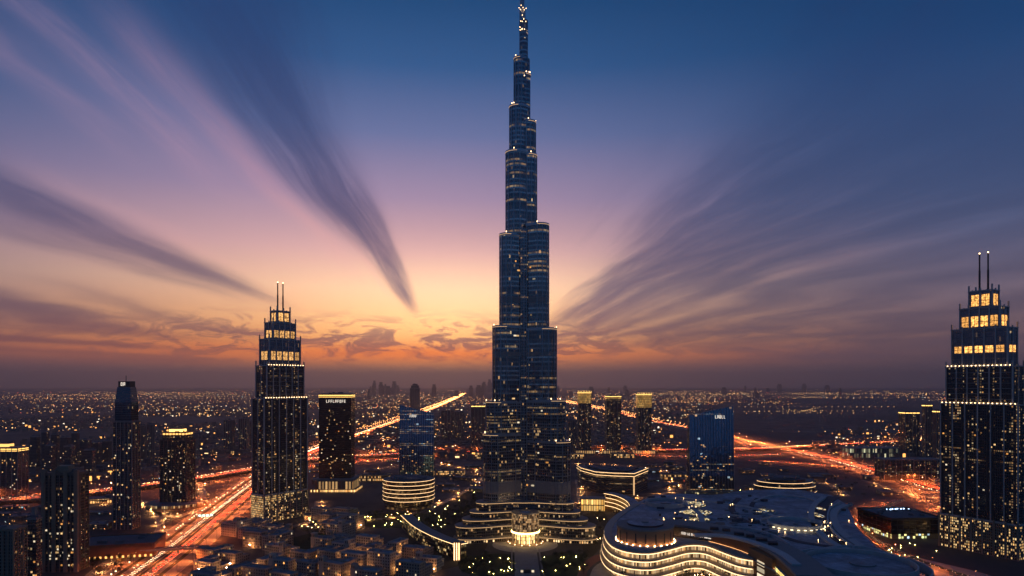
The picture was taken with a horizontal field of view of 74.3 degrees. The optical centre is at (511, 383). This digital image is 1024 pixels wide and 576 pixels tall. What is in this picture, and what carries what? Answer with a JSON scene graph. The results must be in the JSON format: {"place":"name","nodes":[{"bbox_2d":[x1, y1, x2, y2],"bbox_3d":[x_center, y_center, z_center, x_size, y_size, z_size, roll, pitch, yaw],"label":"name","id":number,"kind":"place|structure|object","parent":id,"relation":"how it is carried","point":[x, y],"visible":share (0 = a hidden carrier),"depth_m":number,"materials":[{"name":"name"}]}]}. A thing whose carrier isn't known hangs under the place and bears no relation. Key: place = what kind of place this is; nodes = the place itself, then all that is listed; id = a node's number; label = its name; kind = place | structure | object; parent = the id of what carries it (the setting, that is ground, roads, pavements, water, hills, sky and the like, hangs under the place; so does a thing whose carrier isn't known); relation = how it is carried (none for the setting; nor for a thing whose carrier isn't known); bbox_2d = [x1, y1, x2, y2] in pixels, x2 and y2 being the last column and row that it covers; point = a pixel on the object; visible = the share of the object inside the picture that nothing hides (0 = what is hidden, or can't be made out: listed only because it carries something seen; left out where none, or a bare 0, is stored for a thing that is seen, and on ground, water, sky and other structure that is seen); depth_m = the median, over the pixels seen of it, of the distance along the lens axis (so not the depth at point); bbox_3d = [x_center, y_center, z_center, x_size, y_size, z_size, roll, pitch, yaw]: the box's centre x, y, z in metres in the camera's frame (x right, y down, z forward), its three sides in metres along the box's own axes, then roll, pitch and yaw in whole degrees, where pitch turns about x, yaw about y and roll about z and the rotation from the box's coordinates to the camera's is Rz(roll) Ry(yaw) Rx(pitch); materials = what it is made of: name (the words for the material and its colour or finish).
{"place":"outdoors","nodes":[
{"label":"outdoors","id":0,"kind":"place"},
{"bbox_2d":[51,433,59,466],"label":"apartment tower","id":1,"kind":"structure","parent":0,"point":[55,438],"depth_m":1697.33,"materials":[{"name":"concrete"}]},
{"bbox_2d":[41,465,88,572],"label":"corner pier tower","id":2,"kind":"structure","parent":0,"point":[65,513],"depth_m":810.36,"materials":[{"name":"stone"}]},
{"bbox_2d":[12,503,164,575],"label":"city street","id":3,"kind":"structure","parent":0,"point":[160,526],"depth_m":1055.91,"materials":[{"name":"asphalt"}]},
{"bbox_2d":[112,381,140,529],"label":"shoulder tower","id":4,"kind":"structure","parent":0,"point":[126,469],"depth_m":1048.45,"materials":[{"name":"concrete"}]},
{"bbox_2d":[147,423,154,463],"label":"tower","id":5,"kind":"structure","parent":0,"point":[151,441],"depth_m":1918.87,"materials":[{"name":"concrete"}]},
{"bbox_2d":[141,472,205,517],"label":"city street","id":6,"kind":"structure","parent":0,"point":[201,489],"depth_m":1298.59,"materials":[{"name":"asphalt"}]},
{"bbox_2d":[189,566,231,575],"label":"house","id":7,"kind":"structure","parent":0,"point":[208,571],"depth_m":770.30,"materials":[{"name":"concrete"}]},
{"bbox_2d":[193,555,229,570],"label":"house","id":8,"kind":"structure","parent":0,"point":[209,560],"depth_m":817.77,"materials":[{"name":"concrete"}]},
{"bbox_2d":[196,544,233,558],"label":"house","id":9,"kind":"structure","parent":0,"point":[202,551],"depth_m":865.32,"materials":[{"name":"concrete"}]},
{"bbox_2d":[214,549,248,565],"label":"house","id":10,"kind":"structure","parent":0,"point":[233,557],"depth_m":843.15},
{"bbox_2d":[221,517,251,536],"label":"house","id":11,"kind":"structure","parent":0,"point":[229,528],"depth_m":1002.78,"materials":[{"name":"concrete"}]},
{"bbox_2d":[221,561,254,575],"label":"house","id":12,"kind":"structure","parent":0,"point":[235,569],"depth_m":789.39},
{"bbox_2d":[242,528,276,548],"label":"house","id":13,"kind":"structure","parent":0,"point":[252,538],"depth_m":931.66,"materials":[{"name":"concrete"}]},
{"bbox_2d":[242,563,282,575],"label":"house","id":14,"kind":"structure","parent":0,"point":[251,569],"depth_m":775.65,"materials":[{"name":"concrete"}]},
{"bbox_2d":[264,541,299,556],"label":"house","id":15,"kind":"structure","parent":0,"point":[280,547],"depth_m":865.62,"materials":[{"name":"concrete"}]},
{"bbox_2d":[268,553,297,570],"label":"house","id":16,"kind":"structure","parent":0,"point":[283,562],"depth_m":810.87,"materials":[{"name":"concrete"}]},
{"bbox_2d":[269,568,307,575],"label":"house","id":17,"kind":"structure","parent":0,"point":[279,572],"depth_m":768.53,"materials":[{"name":"concrete"}]},
{"bbox_2d":[290,546,321,558],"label":"house","id":18,"kind":"structure","parent":0,"point":[298,553],"depth_m":848.36,"materials":[{"name":"concrete"}]},
{"bbox_2d":[293,533,325,549],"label":"lawn","id":19,"kind":"structure","parent":0,"point":[305,544],"depth_m":968.74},
{"bbox_2d":[296,557,330,575],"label":"house","id":20,"kind":"structure","parent":0,"point":[309,567],"depth_m":797.90,"materials":[{"name":"concrete"}]},
{"bbox_2d":[316,545,348,558],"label":"house","id":21,"kind":"structure","parent":0,"point":[332,551],"depth_m":841.01,"materials":[{"name":"concrete"}]},
{"bbox_2d":[318,555,357,575],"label":"house","id":22,"kind":"structure","parent":0,"point":[334,567],"depth_m":784.03,"materials":[{"name":"concrete"}]},
{"bbox_2d":[331,537,365,550],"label":"house","id":23,"kind":"structure","parent":0,"point":[350,543],"depth_m":865.44,"materials":[{"name":"concrete"}]},
{"bbox_2d":[337,512,364,528],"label":"house","id":24,"kind":"structure","parent":0,"point":[358,518],"depth_m":1055.62,"materials":[{"name":"concrete"}]},
{"bbox_2d":[340,549,366,565],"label":"house","id":25,"kind":"structure","parent":0,"point":[361,556],"depth_m":811.23,"materials":[{"name":"concrete"}]},
{"bbox_2d":[350,562,384,575],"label":"house","id":26,"kind":"structure","parent":0,"point":[357,570],"depth_m":766.60,"materials":[{"name":"concrete"}]},
{"bbox_2d":[355,533,383,544],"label":"house","id":27,"kind":"structure","parent":0,"point":[363,538],"depth_m":903.81,"materials":[{"name":"concrete"}]},
{"bbox_2d":[361,541,392,550],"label":"house","id":28,"kind":"structure","parent":0,"point":[374,544],"depth_m":858.93,"materials":[{"name":"concrete"}]},
{"bbox_2d":[366,548,401,575],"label":"house","id":29,"kind":"structure","parent":0,"point":[376,557],"depth_m":802.03,"materials":[{"name":"concrete"}]},
{"bbox_2d":[303,464,482,526],"bbox_3d":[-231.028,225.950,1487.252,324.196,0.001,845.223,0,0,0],"label":"city street","id":30,"kind":"structure","parent":0,"point":[459,493],"depth_m":1332.62,"materials":[{"name":"asphalt"}]},
{"bbox_2d":[382,537,408,552],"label":"house","id":31,"kind":"structure","parent":0,"point":[397,543],"depth_m":887.03,"materials":[{"name":"concrete"}]},
{"bbox_2d":[365,513,443,527],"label":"park ground","id":32,"kind":"structure","parent":0,"point":[421,517],"depth_m":1109.72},
{"bbox_2d":[395,557,432,575],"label":"house","id":33,"kind":"structure","parent":0,"point":[408,566],"depth_m":786.58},
{"bbox_2d":[399,405,434,481],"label":"slanted glass tower","id":34,"kind":"structure","parent":0,"point":[416,444],"depth_m":1533.10,"materials":[{"name":"glass"}]},
{"bbox_2d":[408,491,487,569],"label":"park ground","id":35,"kind":"structure","parent":0,"point":[449,531],"depth_m":1078.39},
{"bbox_2d":[401,544,433,557],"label":"house","id":36,"kind":"structure","parent":35,"relation":"on","point":[408,550],"depth_m":871.64,"materials":[{"name":"concrete"}]},
{"bbox_2d":[415,551,443,571],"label":"house","id":37,"kind":"structure","parent":35,"relation":"on","point":[437,561],"depth_m":819.45,"materials":[{"name":"concrete"}]},
{"bbox_2d":[401,514,466,560],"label":"curved wing","id":38,"kind":"structure","parent":35,"relation":"on","point":[415,528],"depth_m":924.80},
{"bbox_2d":[0,439,921,501],"bbox_3d":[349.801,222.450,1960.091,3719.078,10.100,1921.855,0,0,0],"label":"cross road","id":39,"kind":"structure","parent":0,"point":[37,497],"depth_m":1697.36,"materials":[{"name":"asphalt"}]},
{"bbox_2d":[459,554,514,575],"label":"lawn","id":40,"kind":"structure","parent":0,"point":[500,567],"depth_m":836.02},
{"bbox_2d":[0,388,1023,575],"bbox_3d":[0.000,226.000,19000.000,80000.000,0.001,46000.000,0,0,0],"label":"ground","id":41,"kind":"structure","parent":0,"point":[790,424],"depth_m":2701.81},
{"bbox_2d":[0,525,27,575],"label":"beige block","id":42,"kind":"structure","parent":41,"relation":"on","point":[13,550],"depth_m":709.49,"materials":[{"name":"stone"}]},
{"bbox_2d":[0,443,28,494],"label":"wide tower","id":43,"kind":"structure","parent":41,"relation":"on","point":[14,470],"depth_m":1374.32,"materials":[{"name":"concrete"}]},
{"bbox_2d":[0,503,32,509],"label":"shed","id":44,"kind":"structure","parent":41,"relation":"on","point":[14,506],"depth_m":1219.79,"materials":[{"name":"concrete"}]},
{"bbox_2d":[8,512,31,523],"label":"shed","id":45,"kind":"structure","parent":41,"relation":"on","point":[17,517],"depth_m":1100.27,"materials":[{"name":"concrete"}]},
{"bbox_2d":[26,506,42,575],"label":"narrow block","id":46,"kind":"structure","parent":41,"relation":"on","point":[34,521],"depth_m":753.33,"materials":[{"name":"concrete"}]},
{"bbox_2d":[30,435,40,466],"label":"apartment tower","id":47,"kind":"structure","parent":41,"relation":"on","point":[35,450],"depth_m":1667.21,"materials":[{"name":"concrete"}]},
{"bbox_2d":[41,430,49,468],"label":"apartment tower","id":48,"kind":"structure","parent":41,"relation":"on","point":[45,437],"depth_m":1640.32,"materials":[{"name":"concrete"}]},
{"bbox_2d":[45,443,55,471],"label":"apartment tower","id":49,"kind":"structure","parent":41,"relation":"on","point":[50,456],"depth_m":1589.06,"materials":[{"name":"concrete"}]},
{"bbox_2d":[60,435,70,464],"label":"apartment tower","id":50,"kind":"structure","parent":41,"relation":"on","point":[65,440],"depth_m":1784.21,"materials":[{"name":"concrete"}]},
{"bbox_2d":[64,444,74,464],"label":"apartment tower","id":51,"kind":"structure","parent":41,"relation":"on","point":[69,454],"depth_m":1589.06,"materials":[{"name":"concrete"}]},
{"bbox_2d":[71,431,79,462],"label":"apartment tower","id":52,"kind":"structure","parent":41,"relation":"on","point":[75,438],"depth_m":1849.09,"materials":[{"name":"concrete"}]},
{"bbox_2d":[79,438,91,466],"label":"apartment tower","id":53,"kind":"structure","parent":41,"relation":"on","point":[85,443],"depth_m":1695.00,"materials":[{"name":"concrete"}]},
{"bbox_2d":[84,448,95,471],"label":"apartment tower","id":54,"kind":"structure","parent":41,"relation":"on","point":[90,459],"depth_m":1589.06,"materials":[{"name":"concrete"}]},
{"bbox_2d":[92,441,101,463],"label":"apartment tower","id":55,"kind":"structure","parent":41,"relation":"on","point":[97,445],"depth_m":1785.94,"materials":[{"name":"concrete"}]},
{"bbox_2d":[89,520,111,530],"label":"shed","id":56,"kind":"structure","parent":41,"relation":"on","point":[99,525],"depth_m":1042.12,"materials":[{"name":"concrete"}]},
{"bbox_2d":[89,494,111,504],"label":"hall","id":57,"kind":"structure","parent":41,"relation":"on","point":[107,499],"depth_m":1274.68,"materials":[{"name":"concrete"}]},
{"bbox_2d":[101,439,111,463],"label":"apartment tower","id":58,"kind":"structure","parent":41,"relation":"on","point":[106,450],"depth_m":1849.09,"materials":[{"name":"concrete"}]},
{"bbox_2d":[89,532,165,559],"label":"podium hall","id":59,"kind":"structure","parent":41,"relation":"on","point":[114,546],"depth_m":884.72,"materials":[{"name":"brown stone"}]},
{"bbox_2d":[141,424,146,462],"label":"tower","id":60,"kind":"structure","parent":41,"relation":"on","point":[143,441],"depth_m":1937.14,"materials":[{"name":"concrete"}]},
{"bbox_2d":[140,545,208,554],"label":"road bridge","id":61,"kind":"structure","parent":41,"relation":"on","point":[178,548],"depth_m":894.88,"materials":[{"name":"concrete"}]},
{"bbox_2d":[146,429,208,510],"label":"ribbed tower","id":62,"kind":"structure","parent":41,"relation":"on","point":[177,469],"depth_m":1240.24,"materials":[{"name":"black metal"}]},
{"bbox_2d":[223,419,234,455],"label":"tower","id":63,"kind":"structure","parent":41,"relation":"on","point":[228,433],"depth_m":2141.05,"materials":[{"name":"concrete"}]},
{"bbox_2d":[238,417,251,451],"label":"tower","id":64,"kind":"structure","parent":41,"relation":"on","point":[243,432],"depth_m":2141.05,"materials":[{"name":"concrete"}]},
{"bbox_2d":[114,419,398,575],"bbox_3d":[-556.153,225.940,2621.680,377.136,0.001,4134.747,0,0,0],"label":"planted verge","id":65,"kind":"structure","parent":41,"relation":"on","point":[187,552],"depth_m":1027.42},
{"bbox_2d":[261,530,293,549],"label":"house","id":66,"kind":"structure","parent":41,"relation":"on","point":[283,535],"depth_m":918.52,"materials":[{"name":"concrete"}]},
{"bbox_2d":[250,282,308,521],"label":"twin spire tower","id":67,"kind":"structure","parent":41,"relation":"on","point":[280,490],"depth_m":1120.66,"materials":[{"name":"glass"}]},
{"bbox_2d":[101,390,473,575],"bbox_3d":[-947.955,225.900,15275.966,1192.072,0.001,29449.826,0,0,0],"label":"highway","id":68,"kind":"structure","parent":41,"relation":"on","point":[189,558],"depth_m":1041.26,"materials":[{"name":"asphalt"}]},
{"bbox_2d":[310,532,344,547],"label":"house","id":69,"kind":"structure","parent":41,"relation":"on","point":[321,540],"depth_m":878.13,"materials":[{"name":"concrete"}]},
{"bbox_2d":[318,515,345,532],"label":"house","id":70,"kind":"structure","parent":41,"relation":"on","point":[321,524],"depth_m":1023.78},
{"bbox_2d":[310,392,362,492],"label":"office slab","id":71,"kind":"structure","parent":41,"relation":"on","point":[337,443],"depth_m":1422.38,"materials":[{"name":"glass"}]},
{"bbox_2d":[326,519,355,534],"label":"house","id":72,"kind":"structure","parent":41,"relation":"on","point":[342,526],"depth_m":967.51,"materials":[{"name":"concrete"}]},
{"bbox_2d":[357,472,390,481],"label":"hall","id":73,"kind":"structure","parent":41,"relation":"on","point":[372,477],"depth_m":1564.62,"materials":[{"name":"concrete"}]},
{"bbox_2d":[383,474,434,510],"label":"ringed building","id":74,"kind":"structure","parent":41,"relation":"on","point":[405,492],"depth_m":1207.25,"materials":[{"name":"concrete"}]},
{"bbox_2d":[410,384,419,409],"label":"tower","id":75,"kind":"structure","parent":41,"relation":"on","point":[414,396],"depth_m":5085.00,"materials":[{"name":"concrete"}]},
{"bbox_2d":[441,409,454,440],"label":"tower","id":76,"kind":"structure","parent":41,"relation":"on","point":[447,424],"depth_m":2542.50,"materials":[{"name":"concrete"}]},
{"bbox_2d":[436,468,464,475],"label":"hall","id":77,"kind":"structure","parent":41,"relation":"on","point":[445,472],"depth_m":1667.21,"materials":[{"name":"concrete"}]},
{"bbox_2d":[454,411,464,440],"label":"tower","id":78,"kind":"structure","parent":41,"relation":"on","point":[459,425],"depth_m":2542.50,"materials":[{"name":"concrete"}]},
{"bbox_2d":[0,394,921,482],"bbox_3d":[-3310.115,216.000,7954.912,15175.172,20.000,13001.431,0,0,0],"label":"distant houses","id":79,"kind":"structure","parent":41,"relation":"on","point":[211,447],"depth_m":3311.18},
{"bbox_2d":[1,394,921,481],"bbox_3d":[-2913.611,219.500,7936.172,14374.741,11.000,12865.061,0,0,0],"label":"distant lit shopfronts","id":80,"kind":"object","parent":41,"relation":"on","point":[90,477],"visible":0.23,"depth_m":3479.14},
{"bbox_2d":[9,390,938,490],"bbox_3d":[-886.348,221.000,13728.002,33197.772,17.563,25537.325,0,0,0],"label":"distant town lights","id":81,"kind":"object","parent":41,"relation":"on","point":[424,400],"visible":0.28,"depth_m":11075.45},
{"bbox_2d":[471,404,485,449],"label":"tower","id":82,"kind":"structure","parent":41,"relation":"on","point":[478,421],"depth_m":2235.16,"materials":[{"name":"concrete"}]},
{"bbox_2d":[0,395,966,575],"bbox_3d":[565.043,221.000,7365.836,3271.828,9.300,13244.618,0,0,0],"label":"distant traffic","id":83,"kind":"object","parent":41,"relation":"on","point":[249,491],"visible":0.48,"depth_m":1304.30,"materials":[{"name":"paint"}]},
{"bbox_2d":[507,509,543,546],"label":"entrance pavilion","id":84,"kind":"structure","parent":41,"relation":"on","point":[525,530],"depth_m":949.59,"materials":[{"name":"yellow glass"}]},
{"bbox_2d":[454,0,597,543],"bbox_3d":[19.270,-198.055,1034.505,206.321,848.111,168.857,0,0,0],"label":"supertall tower","id":85,"kind":"structure","parent":41,"relation":"on","point":[526,454],"depth_m":989.59,"materials":[{"name":"glass"}]},
{"bbox_2d":[568,419,576,451],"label":"tower","id":86,"kind":"structure","parent":41,"relation":"on","point":[572,430],"depth_m":2163.83,"materials":[{"name":"concrete"}]},
{"bbox_2d":[575,391,594,454],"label":"lantern tower","id":87,"kind":"structure","parent":41,"relation":"on","point":[584,422],"depth_m":2163.83,"materials":[{"name":"concrete"}]},
{"bbox_2d":[580,496,605,511],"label":"lit pavilion","id":88,"kind":"structure","parent":41,"relation":"on","point":[592,503],"depth_m":1193.65,"materials":[{"name":"glass"}]},
{"bbox_2d":[590,562,614,575],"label":"paved court","id":89,"kind":"object","parent":41,"relation":"on","point":[599,569],"visible":0.43,"depth_m":813.69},
{"bbox_2d":[577,465,647,494],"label":"hotel block","id":90,"kind":"structure","parent":41,"relation":"on","point":[625,480],"depth_m":1398.74,"materials":[{"name":"glass"}]},
{"bbox_2d":[601,395,624,454],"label":"lantern tower","id":91,"kind":"structure","parent":41,"relation":"on","point":[612,423],"depth_m":2163.83,"materials":[{"name":"concrete"}]},
{"bbox_2d":[604,492,637,512],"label":"striped wing","id":92,"kind":"structure","parent":41,"relation":"on","point":[616,502],"depth_m":1183.05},
{"bbox_2d":[632,393,655,454],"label":"lantern tower","id":93,"kind":"structure","parent":41,"relation":"on","point":[643,424],"depth_m":2163.83,"materials":[{"name":"concrete"}]},
{"bbox_2d":[660,471,686,479],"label":"hall","id":94,"kind":"structure","parent":41,"relation":"on","point":[667,475],"depth_m":1589.06,"materials":[{"name":"concrete"}]},
{"bbox_2d":[685,406,737,494],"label":"slanted glass tower","id":95,"kind":"structure","parent":41,"relation":"on","point":[710,452],"depth_m":1369.10,"materials":[{"name":"glass"}]},
{"bbox_2d":[566,401,939,497],"bbox_3d":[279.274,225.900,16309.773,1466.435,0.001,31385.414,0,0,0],"label":"highway","id":96,"kind":"structure","parent":41,"relation":"on","point":[868,471],"depth_m":1968.61,"materials":[{"name":"asphalt"}]},
{"bbox_2d":[600,489,933,575],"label":"shopping mall","id":97,"kind":"structure","parent":41,"relation":"on","point":[782,532],"depth_m":810.31,"materials":[{"name":"concrete"}]},
{"bbox_2d":[753,474,816,491],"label":"stepped oval","id":98,"kind":"object","parent":41,"relation":"on","point":[772,481],"visible":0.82,"depth_m":1303.21,"materials":[{"name":"concrete"}]},
{"bbox_2d":[838,446,899,458],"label":"glass hall","id":99,"kind":"structure","parent":41,"relation":"on","point":[863,452],"depth_m":2045.51,"materials":[{"name":"glass"}]},
{"bbox_2d":[857,507,937,538],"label":"dark hall","id":100,"kind":"structure","parent":41,"relation":"on","point":[898,522],"depth_m":991.43,"materials":[{"name":"glass"}]},
{"bbox_2d":[874,456,939,479],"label":"long block","id":101,"kind":"structure","parent":41,"relation":"on","point":[913,468],"depth_m":1589.06,"materials":[{"name":"concrete"}]},
{"bbox_2d":[898,411,919,455],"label":"tower","id":102,"kind":"structure","parent":41,"relation":"on","point":[908,431],"depth_m":2118.75,"materials":[{"name":"concrete"}]},
{"bbox_2d":[0,0,1023,387],"label":"sky","id":103,"kind":"structure","parent":0,"point":[731,193],"materials":[{"name":"blue"}]},
{"bbox_2d":[492,542,557,551],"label":"plaza","id":104,"kind":"structure","parent":0,"point":[505,546],"depth_m":938.64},
{"bbox_2d":[514,546,539,575],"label":"plaza path","id":105,"kind":"structure","parent":0,"point":[526,557],"depth_m":864.02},
{"bbox_2d":[541,554,583,575],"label":"lawn","id":106,"kind":"structure","parent":0,"point":[565,560],"depth_m":842.96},
{"bbox_2d":[577,554,600,575],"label":"red path","id":107,"kind":"structure","parent":0,"point":[593,560],"depth_m":849.92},
{"bbox_2d":[582,512,607,556],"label":"park ground","id":108,"kind":"structure","parent":0,"point":[592,549],"depth_m":1048.74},
{"bbox_2d":[571,463,677,510],"bbox_3d":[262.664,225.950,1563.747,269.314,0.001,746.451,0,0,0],"label":"city street","id":109,"kind":"structure","parent":0,"point":[578,492],"depth_m":1432.75,"materials":[{"name":"asphalt"}]},
{"bbox_2d":[856,499,968,575],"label":"mall road","id":110,"kind":"structure","parent":0,"point":[938,568],"depth_m":927.31,"materials":[{"name":"asphalt"}]},
{"bbox_2d":[922,404,932,456],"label":"tower","id":111,"kind":"structure","parent":0,"point":[927,409],"depth_m":1994.12,"materials":[{"name":"concrete"}]},
{"bbox_2d":[932,409,939,458],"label":"tower","id":112,"kind":"structure","parent":0,"point":[935,433],"depth_m":1852.23,"materials":[{"name":"concrete"}]},
{"bbox_2d":[919,558,989,575],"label":"mall plaza","id":113,"kind":"structure","parent":0,"point":[960,570],"depth_m":813.72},
{"bbox_2d":[938,252,1023,561],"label":"twin spire tower","id":114,"kind":"structure","parent":0,"point":[981,459],"depth_m":897.54,"materials":[{"name":"glass"}]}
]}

